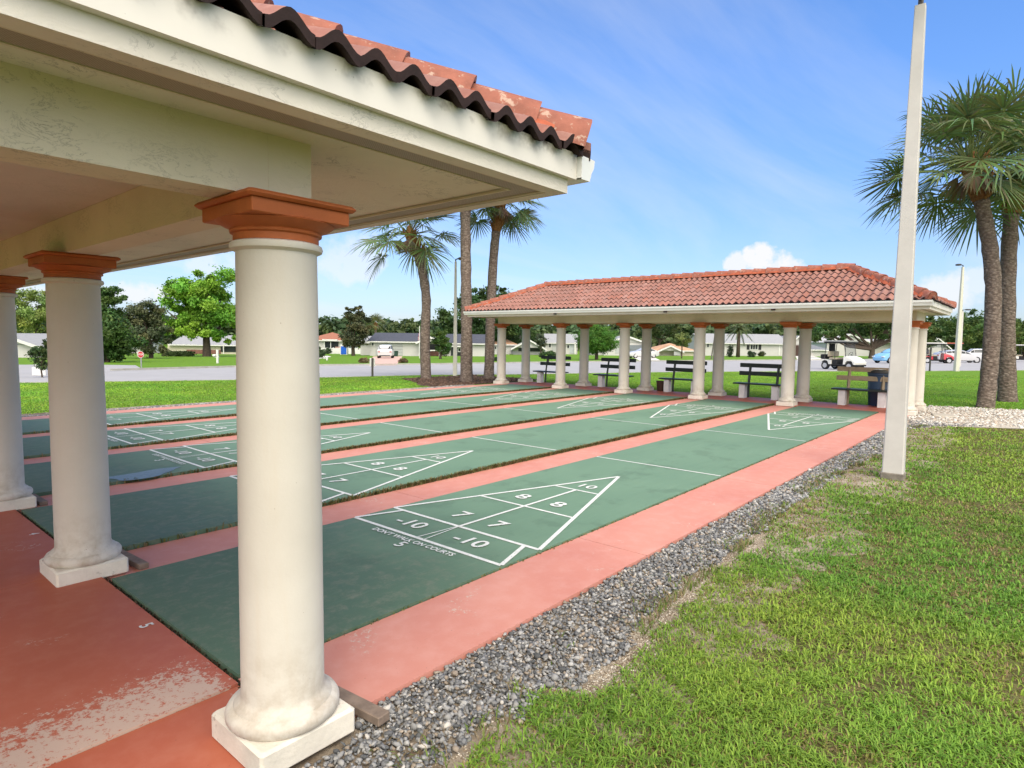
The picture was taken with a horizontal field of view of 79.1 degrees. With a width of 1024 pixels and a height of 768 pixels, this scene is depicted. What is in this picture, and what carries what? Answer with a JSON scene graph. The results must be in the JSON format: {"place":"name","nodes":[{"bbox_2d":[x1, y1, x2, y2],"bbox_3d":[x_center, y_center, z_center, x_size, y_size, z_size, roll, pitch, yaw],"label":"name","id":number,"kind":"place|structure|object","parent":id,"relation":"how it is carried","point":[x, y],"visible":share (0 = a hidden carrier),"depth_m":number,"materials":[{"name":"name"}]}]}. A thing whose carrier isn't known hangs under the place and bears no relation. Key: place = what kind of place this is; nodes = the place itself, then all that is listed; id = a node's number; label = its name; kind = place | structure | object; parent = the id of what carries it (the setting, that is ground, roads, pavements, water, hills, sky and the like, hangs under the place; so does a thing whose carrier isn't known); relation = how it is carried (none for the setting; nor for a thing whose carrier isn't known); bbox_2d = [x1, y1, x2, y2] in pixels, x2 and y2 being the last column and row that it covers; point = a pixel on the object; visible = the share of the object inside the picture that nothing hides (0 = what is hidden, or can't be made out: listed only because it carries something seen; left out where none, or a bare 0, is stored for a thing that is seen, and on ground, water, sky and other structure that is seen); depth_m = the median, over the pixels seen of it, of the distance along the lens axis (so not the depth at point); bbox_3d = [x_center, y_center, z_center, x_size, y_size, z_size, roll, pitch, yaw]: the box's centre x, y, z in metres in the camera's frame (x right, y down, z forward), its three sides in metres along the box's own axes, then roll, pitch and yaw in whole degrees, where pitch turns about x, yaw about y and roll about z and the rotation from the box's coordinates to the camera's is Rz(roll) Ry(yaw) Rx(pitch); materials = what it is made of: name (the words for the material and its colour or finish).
{"place":"outdoors","nodes":[
{"label":"outdoors","id":0,"kind":"place"},
{"bbox_2d":[19,365,139,373],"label":"side street","id":1,"kind":"structure","parent":0,"point":[25,369],"depth_m":36.32,"materials":[{"name":"grey asphalt"}]},
{"bbox_2d":[21,384,467,416],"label":"edge gravel","id":2,"kind":"structure","parent":0,"point":[142,407],"depth_m":15.32,"materials":[{"name":"grey gravel"}]},
{"bbox_2d":[373,356,401,363],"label":"pink driveway","id":3,"kind":"structure","parent":0,"point":[386,360],"depth_m":64.48,"materials":[{"name":"pink concrete"}]},
{"bbox_2d":[377,345,393,357],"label":"parked car","id":4,"kind":"object","parent":3,"relation":"on","point":[385,350],"visible":0.96,"depth_m":71.74,"materials":[{"name":"white paint"}]},
{"bbox_2d":[0,382,908,767],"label":"walkway","id":5,"kind":"structure","parent":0,"point":[92,674],"depth_m":3.74,"materials":[{"name":"paint"}]},
{"bbox_2d":[32,494,47,505],"bbox_3d":[-4.811,1.173,6.285,0.440,0.042,0.070,4,5,39],"label":"wood board","id":6,"kind":"object","parent":5,"relation":"on","point":[41,501],"visible":0.62,"depth_m":6.17,"materials":[{"name":"brown wood"}]},
{"bbox_2d":[121,549,148,569],"bbox_3d":[-2.881,1.317,4.671,0.500,0.042,0.070,4,5,37],"label":"wood board","id":7,"kind":"object","parent":5,"relation":"on","point":[136,562],"visible":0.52,"depth_m":4.57,"materials":[{"name":"brown wood"}]},
{"bbox_2d":[0,0,594,767],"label":"shuffleboard pavilion","id":8,"kind":"structure","parent":5,"relation":"on","point":[268,142],"depth_m":2.45,"materials":[{"name":"paint"}]},
{"bbox_2d":[338,686,389,726],"bbox_3d":[-0.745,1.471,2.867,0.440,0.042,0.070,4,5,35],"label":"wood board","id":9,"kind":"object","parent":5,"relation":"on","point":[371,712],"visible":0.52,"depth_m":2.79,"materials":[{"name":"brown wood"}]},
{"bbox_2d":[23,386,878,640],"bbox_3d":[-0.002,0.771,12.317,10.047,0.071,15.914,4,6,40],"label":"moss","id":10,"kind":"object","parent":5,"relation":"on","point":[464,472],"visible":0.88,"depth_m":10.72,"materials":[{"name":"green plant"}]},
{"bbox_2d":[533,356,570,382],"bbox_3d":[1.526,-0.548,23.610,1.440,1.028,0.561,4,6,40],"label":"park bench","id":11,"kind":"object","parent":5,"relation":"on","point":[540,376],"visible":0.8,"depth_m":23.80,"materials":[{"name":"paint"}]},
{"bbox_2d":[593,358,635,386],"bbox_3d":[3.618,-0.390,21.832,1.440,1.028,0.561,4,6,40],"label":"park bench","id":12,"kind":"object","parent":5,"relation":"on","point":[601,380],"visible":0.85,"depth_m":22.02,"materials":[{"name":"paint"}]},
{"bbox_2d":[656,381,663,390],"bbox_3d":[4.967,0.064,20.629,0.350,0.330,0.350,4,6,40],"label":"bucket","id":13,"kind":"object","parent":5,"relation":"on","point":[660,385],"visible":0.72,"depth_m":20.50,"materials":[{"name":"brown plastic"}]},
{"bbox_2d":[658,360,706,391],"bbox_3d":[5.531,-0.235,20.075,1.440,1.028,0.561,4,6,40],"label":"park bench","id":14,"kind":"object","parent":5,"relation":"on","point":[668,382],"visible":0.75,"depth_m":20.25,"materials":[{"name":"paint"}]},
{"bbox_2d":[463,263,956,415],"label":"shuffleboard pavilion","id":15,"kind":"structure","parent":5,"relation":"on","point":[806,299],"depth_m":17.55,"materials":[{"name":"paint"}]},
{"bbox_2d":[733,363,781,399],"bbox_3d":[7.339,-0.081,18.303,1.440,1.028,0.561,4,6,40],"label":"park bench","id":16,"kind":"object","parent":5,"relation":"on","point":[744,389],"visible":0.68,"depth_m":18.41,"materials":[{"name":"paint"}]},
{"bbox_2d":[831,366,888,407],"bbox_3d":[9.385,0.074,16.563,1.440,1.028,0.561,4,6,40],"label":"park bench","id":17,"kind":"object","parent":5,"relation":"on","point":[843,396],"visible":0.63,"depth_m":16.69,"materials":[{"name":"paint"}]},
{"bbox_2d":[867,369,888,405],"bbox_3d":[9.941,0.084,16.708,0.690,1.030,0.690,4,6,40],"label":"trash can","id":18,"kind":"object","parent":5,"relation":"on","point":[876,385],"visible":0.55,"depth_m":16.53,"materials":[{"name":"black plastic"}]},
{"bbox_2d":[15,0,1023,330],"label":"sky","id":19,"kind":"structure","parent":0,"point":[724,135],"materials":[{"name":"blue"}]},
{"bbox_2d":[18,344,1023,413],"bbox_3d":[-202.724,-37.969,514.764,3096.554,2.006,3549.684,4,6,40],"label":"ground","id":20,"kind":"structure","parent":0,"point":[158,360],"depth_m":30.25,"materials":[{"name":"green plant"}]},
{"bbox_2d":[15,287,46,332],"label":"weeping tree","id":21,"kind":"object","parent":20,"relation":"on","point":[31,318],"visible":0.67,"depth_m":86.95,"materials":[{"name":"green plant"}]},
{"bbox_2d":[17,333,46,357],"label":"house","id":22,"kind":"structure","parent":20,"relation":"on","point":[26,342],"depth_m":63.43,"materials":[{"name":"white paint"}]},
{"bbox_2d":[24,338,47,376],"bbox_3d":[-18.874,-0.954,24.873,0.981,1.788,0.879,1,4,6],"label":"tree","id":23,"kind":"object","parent":20,"relation":"on","point":[37,352],"visible":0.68,"depth_m":24.67,"materials":[{"name":"green plant"}]},
{"bbox_2d":[32,364,47,374],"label":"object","id":24,"kind":"object","parent":20,"relation":"on","point":[35,371],"visible":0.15,"depth_m":26.74,"materials":[{"name":"white paint"}]},
{"bbox_2d":[100,283,147,361],"bbox_3d":[-30.970,-4.619,47.496,5.044,6.333,4.340,-1,5,-21],"label":"cypress tree","id":25,"kind":"object","parent":20,"relation":"on","point":[119,342],"visible":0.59,"depth_m":47.32,"materials":[{"name":"green plant"}]},
{"bbox_2d":[120,297,175,358],"bbox_3d":[-37.649,-5.616,63.326,6.169,6.368,5.258,4,6,40],"label":"shrubby oak","id":26,"kind":"object","parent":20,"relation":"on","point":[145,322],"visible":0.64,"depth_m":62.64,"materials":[{"name":"green plant"}]},
{"bbox_2d":[162,350,196,356],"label":"hedge","id":27,"kind":"object","parent":20,"relation":"on","point":[180,353],"visible":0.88,"depth_m":75.13,"materials":[{"name":"green plant"}]},
{"bbox_2d":[153,265,235,356],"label":"shade tree","id":28,"kind":"object","parent":20,"relation":"on","point":[199,299],"visible":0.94,"depth_m":75.22,"materials":[{"name":"green plant"}]},
{"bbox_2d":[168,335,235,353],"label":"house","id":29,"kind":"structure","parent":20,"relation":"on","point":[183,343],"depth_m":99.99,"materials":[{"name":"grey paint"}]},
{"bbox_2d":[319,332,357,347],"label":"house","id":30,"kind":"structure","parent":20,"relation":"on","point":[330,340],"depth_m":127.92,"materials":[{"name":"white paint"}]},
{"bbox_2d":[321,347,360,353],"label":"vinyl fence","id":31,"kind":"object","parent":20,"relation":"on","point":[337,350],"visible":0.34,"depth_m":114.19,"materials":[{"name":"white paint"}]},
{"bbox_2d":[340,345,348,354],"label":"blue booth","id":32,"kind":"object","parent":20,"relation":"on","point":[343,350],"visible":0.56,"depth_m":102.39,"materials":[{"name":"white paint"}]},
{"bbox_2d":[338,305,373,355],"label":"feathery tree","id":33,"kind":"object","parent":20,"relation":"on","point":[357,325],"visible":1,"depth_m":89.77,"materials":[{"name":"green plant"}]},
{"bbox_2d":[357,357,369,362],"bbox_3d":[-12.097,-1.943,50.988,0.873,0.566,1.094,4,6,40],"label":"brown shrub","id":34,"kind":"object","parent":20,"relation":"on","point":[363,360],"visible":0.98,"depth_m":50.80,"materials":[{"name":"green plant"}]},
{"bbox_2d":[359,336,370,354],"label":"house","id":35,"kind":"structure","parent":20,"relation":"on","point":[365,349],"depth_m":99.20,"materials":[{"name":"white paint"}]},
{"bbox_2d":[370,358,374,376],"bbox_3d":[-6.168,-0.686,27.407,0.241,0.921,0.075,0,4,-9],"label":"sign post","id":36,"kind":"object","parent":20,"relation":"on","point":[372,362],"visible":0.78,"depth_m":27.39,"materials":[{"name":"metal"}]},
{"bbox_2d":[364,312,387,333],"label":"palm tree","id":37,"kind":"object","parent":20,"relation":"on","point":[376,326],"visible":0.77,"depth_m":117.78,"materials":[{"name":"green plant"}]},
{"bbox_2d":[367,333,484,355],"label":"house","id":38,"kind":"structure","parent":20,"relation":"on","point":[404,344],"depth_m":93.30,"materials":[{"name":"white paint"}]},
{"bbox_2d":[376,343,402,354],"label":"garage door","id":39,"kind":"structure","parent":38,"relation":"in","point":[377,344],"depth_m":91.90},
{"bbox_2d":[430,328,451,358],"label":"round tree","id":40,"kind":"object","parent":20,"relation":"on","point":[441,341],"visible":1,"depth_m":69.31,"materials":[{"name":"green plant"}]},
{"bbox_2d":[453,257,460,375],"bbox_3d":[-2.459,-2.865,28.046,0.395,5.648,0.280,1,4,0],"label":"lamp post","id":41,"kind":"object","parent":20,"relation":"on","point":[455,330],"visible":0.78,"depth_m":27.99,"materials":[{"name":"grey metal"}]},
{"bbox_2d":[401,374,536,386],"bbox_3d":[-2.265,-0.164,25.215,4.400,0.001,6.200,4,6,40],"label":"mulch bed","id":42,"kind":"object","parent":20,"relation":"on","point":[420,384],"visible":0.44,"depth_m":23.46,"materials":[{"name":"wood"}]},
{"bbox_2d":[345,213,459,378],"bbox_3d":[-4.314,-4.137,25.884,4.821,8.333,5.233,4,6,40],"label":"palm tree","id":43,"kind":"object","parent":42,"relation":"on","point":[420,255],"visible":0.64,"depth_m":25.61,"materials":[{"name":"green plant"}]},
{"bbox_2d":[460,203,513,381],"bbox_3d":[-1.743,-5.063,24.744,4.356,10.414,4.592,4,6,40],"label":"palm tree","id":44,"kind":"object","parent":42,"relation":"on","point":[466,367],"visible":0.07,"depth_m":24.12,"materials":[{"name":"brown plant"}]},
{"bbox_2d":[456,199,550,378],"bbox_3d":[-0.494,-4.792,26.677,4.064,9.612,4.456,0,4,-8],"label":"palm tree","id":45,"kind":"object","parent":42,"relation":"on","point":[502,216],"visible":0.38,"depth_m":26.14,"materials":[{"name":"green plant"}]},
{"bbox_2d":[433,285,540,344],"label":"live oak","id":46,"kind":"object","parent":20,"relation":"on","point":[446,318],"visible":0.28,"depth_m":124.67,"materials":[{"name":"green plant"}]},
{"bbox_2d":[21,370,979,382],"bbox_3d":[14.211,-0.605,34.569,78.483,0.110,4.706,-1,5,-20],"label":"road edge strip","id":47,"kind":"object","parent":20,"relation":"on","point":[410,375],"visible":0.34,"depth_m":28.23,"materials":[{"name":"concrete"}]},
{"bbox_2d":[494,339,517,353],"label":"house","id":48,"kind":"structure","parent":20,"relation":"on","point":[509,347],"depth_m":125.02,"materials":[{"name":"white paint"}]},
{"bbox_2d":[16,312,1022,354],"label":"distant wood","id":49,"kind":"object","parent":20,"relation":"on","point":[327,325],"visible":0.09,"depth_m":188.88,"materials":[{"name":"green plant"}]},
{"bbox_2d":[20,371,1023,767],"bbox_3d":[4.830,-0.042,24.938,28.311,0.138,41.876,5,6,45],"label":"grass","id":50,"kind":"structure","parent":20,"relation":"on","point":[942,743],"depth_m":3.54,"materials":[{"name":"green plant"}]},
{"bbox_2d":[511,336,546,354],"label":"house","id":51,"kind":"structure","parent":20,"relation":"on","point":[534,350],"depth_m":119.42,"materials":[{"name":"white paint"}]},
{"bbox_2d":[534,333,548,352],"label":"tree","id":52,"kind":"object","parent":20,"relation":"on","point":[540,339],"visible":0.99,"depth_m":111.70,"materials":[{"name":"green plant"}]},
{"bbox_2d":[538,350,555,361],"bbox_3d":[2.933,-2.101,50.677,1.512,1.352,1.578,4,6,40],"label":"mushroom topiary","id":53,"kind":"object","parent":20,"relation":"on","point":[549,353],"visible":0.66,"depth_m":50.35,"materials":[{"name":"green plant"}]},
{"bbox_2d":[544,334,577,353],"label":"house","id":54,"kind":"structure","parent":20,"relation":"on","point":[571,345],"depth_m":134.19,"materials":[{"name":"white paint"}]},
{"bbox_2d":[572,324,619,359],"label":"umbrella tree","id":55,"kind":"object","parent":20,"relation":"on","point":[601,339],"visible":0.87,"depth_m":70.69,"materials":[{"name":"green plant"}]},
{"bbox_2d":[589,336,641,354],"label":"house","id":56,"kind":"structure","parent":20,"relation":"on","point":[635,344],"depth_m":117.15,"materials":[{"name":"white paint"}]},
{"bbox_2d":[633,324,682,345],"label":"lot tree","id":57,"kind":"object","parent":20,"relation":"on","point":[658,331],"visible":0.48,"depth_m":148.51,"materials":[{"name":"green plant"}]},
{"bbox_2d":[651,343,693,355],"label":"house","id":58,"kind":"structure","parent":20,"relation":"on","point":[668,349],"depth_m":118.06,"materials":[{"name":"beige"}]},
{"bbox_2d":[671,332,692,357],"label":"sapling","id":59,"kind":"object","parent":20,"relation":"on","point":[678,339],"visible":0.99,"depth_m":85.38,"materials":[{"name":"green plant"}]},
{"bbox_2d":[726,344,734,356],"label":"leafy bush","id":60,"kind":"object","parent":20,"relation":"on","point":[730,350],"visible":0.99,"depth_m":103.19,"materials":[{"name":"green plant"}]},
{"bbox_2d":[688,333,782,355],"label":"house","id":61,"kind":"structure","parent":20,"relation":"on","point":[770,344],"depth_m":125.16,"materials":[{"name":"white paint"}]},
{"bbox_2d":[726,324,754,356],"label":"date palm","id":62,"kind":"object","parent":20,"relation":"on","point":[737,330],"visible":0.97,"depth_m":103.63,"materials":[{"name":"green plant"}]},
{"bbox_2d":[781,336,798,355],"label":"house","id":63,"kind":"structure","parent":20,"relation":"on","point":[797,343],"depth_m":125.46,"materials":[{"name":"white paint"}]},
{"bbox_2d":[811,345,828,355],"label":"house","id":64,"kind":"structure","parent":20,"relation":"on","point":[817,351],"depth_m":125.07,"materials":[{"name":"white paint"}]},
{"bbox_2d":[811,334,890,355],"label":"house","id":65,"kind":"structure","parent":20,"relation":"on","point":[841,349],"depth_m":135.04,"materials":[{"name":"white paint"}]},
{"bbox_2d":[811,323,932,357],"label":"spreading oak","id":66,"kind":"object","parent":20,"relation":"on","point":[870,329],"visible":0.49,"depth_m":98.09,"materials":[{"name":"green plant"}]},
{"bbox_2d":[880,0,926,481],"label":"lamp post","id":67,"kind":"object","parent":20,"relation":"on","point":[894,448],"visible":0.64,"depth_m":7.66,"materials":[{"name":"concrete"}]},
{"bbox_2d":[925,316,944,349],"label":"lot tree","id":68,"kind":"object","parent":20,"relation":"on","point":[931,338],"visible":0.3,"depth_m":117.90,"materials":[{"name":"green plant"}]},
{"bbox_2d":[853,64,1023,407],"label":"palm tree","id":69,"kind":"object","parent":20,"relation":"on","point":[981,115],"visible":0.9,"depth_m":16.88,"materials":[{"name":"green plant"}]},
{"bbox_2d":[926,338,951,354],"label":"house","id":70,"kind":"structure","parent":20,"relation":"on","point":[936,348],"depth_m":139.98,"materials":[{"name":"white"}]},
{"bbox_2d":[953,264,964,370],"bbox_3d":[28.322,-4.054,39.444,0.550,7.085,0.280,1,4,0],"label":"lamp post","id":71,"kind":"object","parent":20,"relation":"on","point":[956,365],"visible":0.94,"depth_m":39.41,"materials":[{"name":"white metal"}]},
{"bbox_2d":[935,308,983,342],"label":"lot tree","id":72,"kind":"object","parent":20,"relation":"on","point":[950,326],"visible":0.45,"depth_m":123.41,"materials":[{"name":"green plant"}]},
{"bbox_2d":[960,309,970,365],"bbox_3d":[37.872,-3.720,51.943,0.710,5.090,0.280,1,4,0],"label":"lamp post","id":73,"kind":"object","parent":20,"relation":"on","point":[962,334],"visible":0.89,"depth_m":51.84,"materials":[{"name":"concrete"}]},
{"bbox_2d":[907,405,1023,428],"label":"pebble bed","id":74,"kind":"object","parent":20,"relation":"on","point":[1008,426],"visible":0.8,"depth_m":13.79,"materials":[{"name":"stone"}]},
{"bbox_2d":[931,413,955,417],"bbox_3d":[10.237,0.752,14.719,0.440,0.055,0.640,3,5,29],"label":"stepping stone","id":75,"kind":"object","parent":74,"relation":"on","point":[944,415],"visible":0.9,"depth_m":14.54,"materials":[{"name":"stone"}]},
{"bbox_2d":[919,119,1023,401],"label":"palm tree","id":76,"kind":"object","parent":20,"relation":"on","point":[1007,383],"visible":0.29,"depth_m":18.74,"materials":[{"name":"green plant"}]},
{"bbox_2d":[962,310,1022,348],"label":"lot tree","id":77,"kind":"object","parent":20,"relation":"on","point":[972,339],"visible":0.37,"depth_m":114.18,"materials":[{"name":"green plant"}]},
{"bbox_2d":[1016,321,1023,358],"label":"lot tree","id":78,"kind":"object","parent":20,"relation":"on","point":[1020,341],"visible":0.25,"depth_m":104.13,"materials":[{"name":"green plant"}]},
{"bbox_2d":[19,359,1023,381],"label":"road","id":79,"kind":"structure","parent":0,"point":[230,372],"depth_m":36.79,"materials":[{"name":"grey asphalt"}]},
{"bbox_2d":[820,340,866,368],"bbox_3d":[22.088,-1.929,41.377,1.234,1.938,2.652,-1,5,-27],"label":"golf cart","id":80,"kind":"object","parent":79,"relation":"on","point":[832,359],"visible":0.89,"depth_m":41.36,"materials":[{"name":"metal"}]},
{"bbox_2d":[872,349,889,362],"bbox_3d":[38.690,-2.862,62.968,4.002,1.500,1.680,-1,4,-17],"label":"parked car","id":81,"kind":"object","parent":79,"relation":"on","point":[884,355],"visible":0.41,"depth_m":62.34,"materials":[{"name":"blue paint"}]},
{"bbox_2d":[926,343,953,362],"bbox_3d":[44.096,-3.222,64.339,2.912,2.128,1.355,2,5,20],"label":"golf cart","id":82,"kind":"object","parent":79,"relation":"on","point":[945,359],"visible":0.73,"depth_m":63.91,"materials":[{"name":"red paint"}]},
{"bbox_2d":[932,350,981,362],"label":"parked car","id":83,"kind":"object","parent":79,"relation":"on","point":[968,357],"visible":0.58,"depth_m":67.69,"materials":[{"name":"white paint"}]},
{"bbox_2d":[966,349,981,355],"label":"parked car","id":84,"kind":"object","parent":79,"relation":"on","point":[976,351],"visible":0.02,"depth_m":82.85,"materials":[{"name":"white paint"}]},
{"bbox_2d":[1016,345,1023,359],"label":"golf cart","id":85,"kind":"object","parent":79,"relation":"on","point":[1019,357],"visible":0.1,"depth_m":74.93,"materials":[{"name":"metal"}]},
{"bbox_2d":[290,417,990,767],"bbox_3d":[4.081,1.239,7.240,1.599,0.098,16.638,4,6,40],"label":"gravel","id":86,"kind":"structure","parent":0,"point":[457,717],"depth_m":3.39,"materials":[{"name":"grey gravel"}]},
{"bbox_2d":[357,466,878,767],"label":"sand crumbs","id":87,"kind":"object","parent":86,"relation":"on","point":[635,647],"visible":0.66,"depth_m":3.67,"materials":[{"name":"sand"}]},
{"bbox_2d":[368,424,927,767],"bbox_3d":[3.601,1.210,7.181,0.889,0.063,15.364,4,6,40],"label":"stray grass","id":88,"kind":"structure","parent":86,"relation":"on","point":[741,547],"depth_m":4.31,"materials":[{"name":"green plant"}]},
{"bbox_2d":[633,357,658,359],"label":"white driveway","id":89,"kind":"structure","parent":0,"point":[638,358],"depth_m":81.98,"materials":[{"name":"concrete"}]},
{"bbox_2d":[630,348,659,357],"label":"parked car","id":90,"kind":"object","parent":89,"relation":"on","point":[637,353],"visible":0.69,"depth_m":86.00,"materials":[{"name":"white paint"}]},
{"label":"concrete base","id":91,"kind":"structure","parent":0,"visible":0},
{"bbox_2d":[15,509,240,688],"bbox_3d":[-5.513,1.143,6.585,11.112,0.028,0.134,4,6,40],"label":"moss","id":92,"kind":"object","parent":91,"relation":"on","point":[217,664],"visible":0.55,"depth_m":3.67,"materials":[{"name":"green plant"}]},
{"bbox_2d":[22,384,544,434],"bbox_3d":[-4.471,0.515,16.114,1.841,0.177,15.850,4,6,40],"label":"shuffleboard court","id":93,"kind":"object","parent":91,"relation":"on","point":[36,425],"visible":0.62,"depth_m":14.05,"materials":[{"name":"green paint"}]},
{"bbox_2d":[23,388,609,458],"bbox_3d":[-2.581,0.658,14.507,1.841,0.177,15.850,4,6,40],"label":"shuffleboard court","id":94,"kind":"object","parent":91,"relation":"on","point":[35,447],"visible":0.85,"depth_m":12.34,"materials":[{"name":"green paint"}]},
{"bbox_2d":[24,393,679,495],"bbox_3d":[-0.691,0.801,12.900,1.841,0.177,15.850,4,6,40],"label":"shuffleboard court","id":95,"kind":"object","parent":91,"relation":"on","point":[184,458],"visible":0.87,"depth_m":10.44,"materials":[{"name":"green paint"}]},
{"bbox_2d":[109,467,179,480],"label":"puddle","id":96,"kind":"object","parent":95,"relation":"on","point":[147,474],"visible":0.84,"depth_m":7.37,"materials":[{"name":"blue liquid"}]},
{"bbox_2d":[21,399,768,550],"bbox_3d":[1.199,0.944,11.294,1.841,0.177,15.850,4,6,40],"label":"shuffleboard court","id":97,"kind":"object","parent":91,"relation":"on","point":[149,516],"visible":0.62,"depth_m":7.82,"materials":[{"name":"green paint"}]},
{"bbox_2d":[112,406,877,679],"bbox_3d":[3.090,1.087,9.687,1.841,0.177,15.850,4,6,40],"label":"shuffleboard court","id":98,"kind":"object","parent":91,"relation":"on","point":[380,565],"visible":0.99,"depth_m":5.39,"materials":[{"name":"green paint"}]},
{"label":"concrete driveway","id":99,"kind":"structure","parent":0,"visible":0},
{"bbox_2d":[110,359,821,370],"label":"kerb","id":100,"kind":"structure","parent":99,"relation":"on","point":[117,369],"depth_m":44.00,"materials":[{"name":"concrete"}]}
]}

